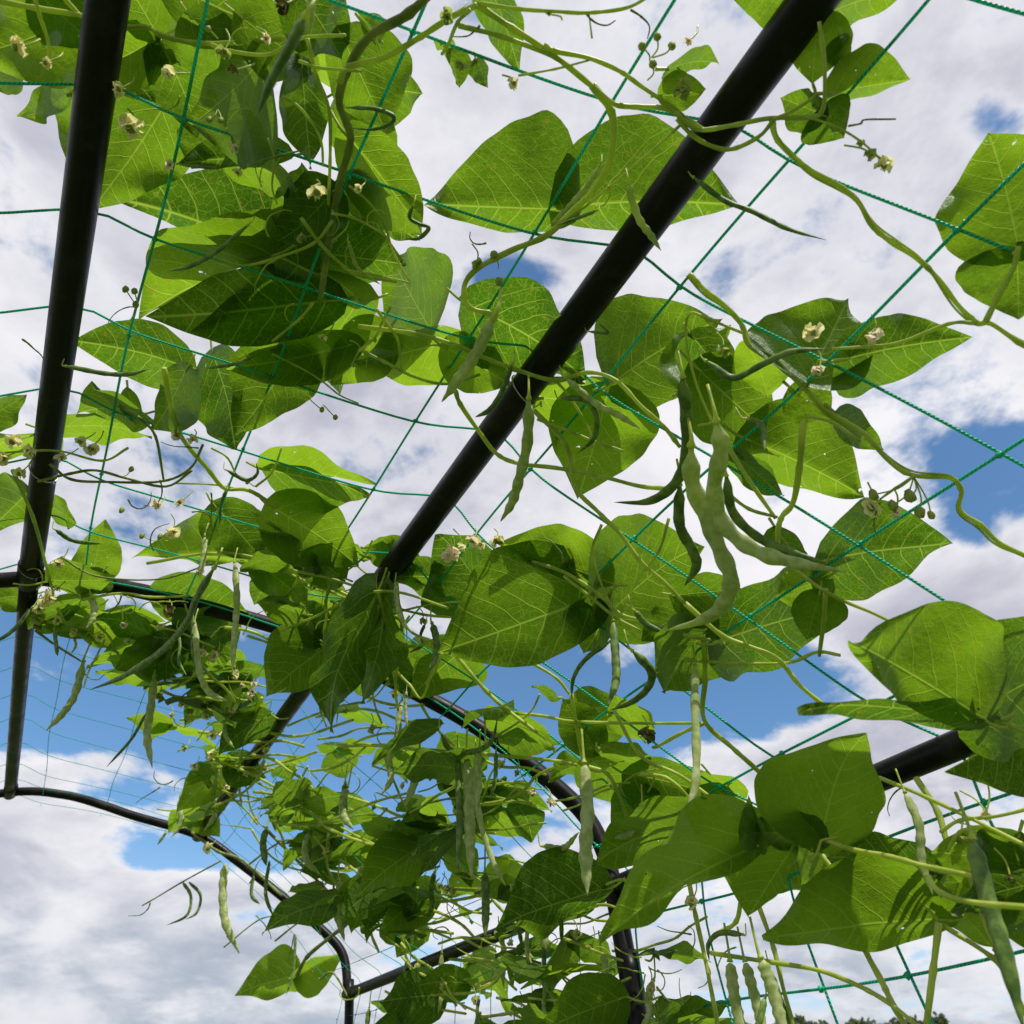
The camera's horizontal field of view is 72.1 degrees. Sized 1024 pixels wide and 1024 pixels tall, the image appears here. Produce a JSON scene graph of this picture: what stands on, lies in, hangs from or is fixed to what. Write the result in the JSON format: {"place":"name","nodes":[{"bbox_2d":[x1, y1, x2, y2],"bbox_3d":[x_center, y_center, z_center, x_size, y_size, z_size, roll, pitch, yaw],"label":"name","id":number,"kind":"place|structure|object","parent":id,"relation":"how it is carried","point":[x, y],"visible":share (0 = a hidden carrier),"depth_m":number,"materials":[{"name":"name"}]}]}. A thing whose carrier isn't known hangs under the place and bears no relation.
{"place":"outdoors","nodes":[
{"label":"outdoors","id":0,"kind":"place"},
{"bbox_2d":[0,0,1023,1023],"label":"sky","id":1,"kind":"structure","parent":0,"point":[72,952],"materials":[{"name":"white"}]},
{"bbox_3d":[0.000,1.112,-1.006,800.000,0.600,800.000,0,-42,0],"label":"ground","id":2,"kind":"structure","parent":0,"visible":0},
{"bbox_2d":[0,0,972,1023],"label":"arch trellis","id":3,"kind":"object","parent":2,"relation":"on","point":[788,32],"visible":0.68,"depth_m":0.68,"materials":[{"name":"black metal"}]},
{"bbox_2d":[13,556,267,687],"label":"bean vine","id":4,"kind":"object","parent":3,"relation":"attached to","point":[152,635],"visible":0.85,"depth_m":1.10,"materials":[{"name":"green plant"}]},
{"bbox_2d":[0,359,422,767],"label":"bean vine","id":5,"kind":"object","parent":3,"relation":"attached to","point":[304,505],"visible":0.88,"depth_m":0.93,"materials":[{"name":"green plant"}]},
{"bbox_2d":[95,648,353,837],"bbox_3d":[-0.591,0.475,1.351,0.411,0.199,0.875,15,-44,-16],"label":"bean vine","id":6,"kind":"object","parent":3,"relation":"attached to","point":[237,725],"visible":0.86,"depth_m":1.26,"materials":[{"name":"green plant"}]},
{"bbox_2d":[0,0,476,449],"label":"bean vine","id":7,"kind":"object","parent":3,"relation":"attached to","point":[231,404],"visible":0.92,"depth_m":0.66,"materials":[{"name":"green plant"}]},
{"bbox_2d":[128,771,349,1000],"bbox_3d":[-0.602,0.848,1.562,0.538,0.360,0.660,10,-43,-11],"label":"bean vine","id":8,"kind":"object","parent":3,"relation":"attached to","point":[279,970],"visible":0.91,"depth_m":1.64,"materials":[{"name":"green plant"}]},
{"bbox_2d":[119,0,422,403],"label":"bean vine","id":9,"kind":"object","parent":3,"relation":"attached to","point":[147,55],"visible":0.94,"depth_m":0.62,"materials":[{"name":"green plant"}]},
{"bbox_2d":[176,762,505,968],"bbox_3d":[-0.289,1.280,0.698,0.418,2.081,0.912,30,-50,-29],"label":"bean vine","id":10,"kind":"object","parent":3,"relation":"attached to","point":[316,842],"visible":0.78,"depth_m":1.24,"materials":[{"name":"green plant"}]},
{"bbox_2d":[231,529,458,723],"bbox_3d":[-0.204,0.200,0.986,0.362,0.201,0.418,0,-42,0],"label":"bean vine","id":11,"kind":"object","parent":3,"relation":"attached to","point":[267,560],"visible":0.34,"depth_m":0.92,"materials":[{"name":"green plant"}]},
{"bbox_2d":[255,566,448,732],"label":"bean vine","id":12,"kind":"object","parent":3,"relation":"attached to","point":[361,640],"visible":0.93,"depth_m":0.92,"materials":[{"name":"green plant"}]},
{"bbox_2d":[215,658,655,900],"bbox_3d":[-0.228,0.484,1.162,0.299,0.304,1.144,30,-50,-29],"label":"bean vine","id":13,"kind":"object","parent":3,"relation":"attached to","point":[400,854],"visible":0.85,"depth_m":1.04,"materials":[{"name":"green plant"}]},
{"bbox_2d":[360,854,623,1013],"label":"bean vine","id":14,"kind":"object","parent":3,"relation":"attached to","point":[394,923],"visible":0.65,"depth_m":1.09,"materials":[{"name":"green plant"}]},
{"bbox_2d":[0,0,1023,1023],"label":"trellis net","id":15,"kind":"object","parent":3,"relation":"attached to","point":[702,900],"visible":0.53,"depth_m":0.64,"materials":[{"name":"green plastic"}]},
{"bbox_2d":[339,913,707,1023],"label":"bean vine","id":16,"kind":"object","parent":3,"relation":"attached to","point":[412,997],"visible":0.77,"depth_m":1.12,"materials":[{"name":"green plant"}]},
{"bbox_2d":[338,685,747,949],"bbox_3d":[0.016,1.022,0.355,0.263,2.005,0.599,30,-50,-29],"label":"bean vine","id":17,"kind":"object","parent":3,"relation":"attached to","point":[601,751],"visible":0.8,"depth_m":0.84,"materials":[{"name":"green plant"}]},
{"bbox_2d":[361,513,740,733],"bbox_3d":[-0.011,0.119,0.851,0.544,0.246,0.229,-31,-51,30],"label":"bean vine","id":18,"kind":"object","parent":3,"relation":"attached to","point":[525,598],"visible":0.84,"depth_m":0.78,"materials":[{"name":"green plant"}]},
{"bbox_2d":[358,0,824,603],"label":"bean vine","id":19,"kind":"object","parent":3,"relation":"attached to","point":[516,172],"visible":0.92,"depth_m":0.63,"materials":[{"name":"green plant"}]},
{"bbox_2d":[540,940,749,1023],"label":"bean vine","id":20,"kind":"object","parent":3,"relation":"attached to","point":[593,998],"visible":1,"depth_m":0.78,"materials":[{"name":"green plant"}]},
{"bbox_2d":[493,732,971,943],"bbox_3d":[0.158,0.973,0.146,0.249,1.799,0.576,14,-44,-15],"label":"bean vine","id":21,"kind":"object","parent":3,"relation":"attached to","point":[833,802],"visible":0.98,"depth_m":0.57,"materials":[{"name":"green plant"}]},
{"bbox_2d":[464,272,1023,821],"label":"bean vine","id":22,"kind":"object","parent":3,"relation":"attached to","point":[726,390],"visible":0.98,"depth_m":0.62,"materials":[{"name":"green plant"}]},
{"bbox_2d":[651,0,1023,348],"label":"bean vine","id":23,"kind":"object","parent":3,"relation":"attached to","point":[813,118],"visible":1,"depth_m":0.49,"materials":[{"name":"green plant"}]},
{"bbox_2d":[652,769,1023,1023],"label":"bean vine","id":24,"kind":"object","parent":3,"relation":"attached to","point":[866,905],"visible":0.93,"depth_m":0.55,"materials":[{"name":"green plant"}]},
{"bbox_2d":[797,601,1023,796],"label":"bean vine","id":25,"kind":"object","parent":3,"relation":"attached to","point":[951,665],"visible":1,"depth_m":0.46,"materials":[{"name":"green plant"}]},
{"bbox_2d":[832,132,1023,349],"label":"bean vine","id":26,"kind":"object","parent":3,"relation":"attached to","point":[990,275],"visible":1,"depth_m":0.47,"materials":[{"name":"green plant"}]},
{"bbox_2d":[773,1013,828,1023],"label":"tree","id":27,"kind":"object","parent":2,"relation":"on","point":[799,1019],"visible":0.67,"depth_m":48.60,"materials":[{"name":"green plant"}]},
{"bbox_2d":[844,1016,885,1023],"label":"tree","id":28,"kind":"object","parent":2,"relation":"on","point":[855,1021],"visible":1,"depth_m":53.27,"materials":[{"name":"green plant"}]},
{"bbox_2d":[886,1011,951,1023],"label":"tree","id":29,"kind":"object","parent":2,"relation":"on","point":[941,1018],"visible":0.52,"depth_m":50.08,"materials":[{"name":"green plant"}]}
]}

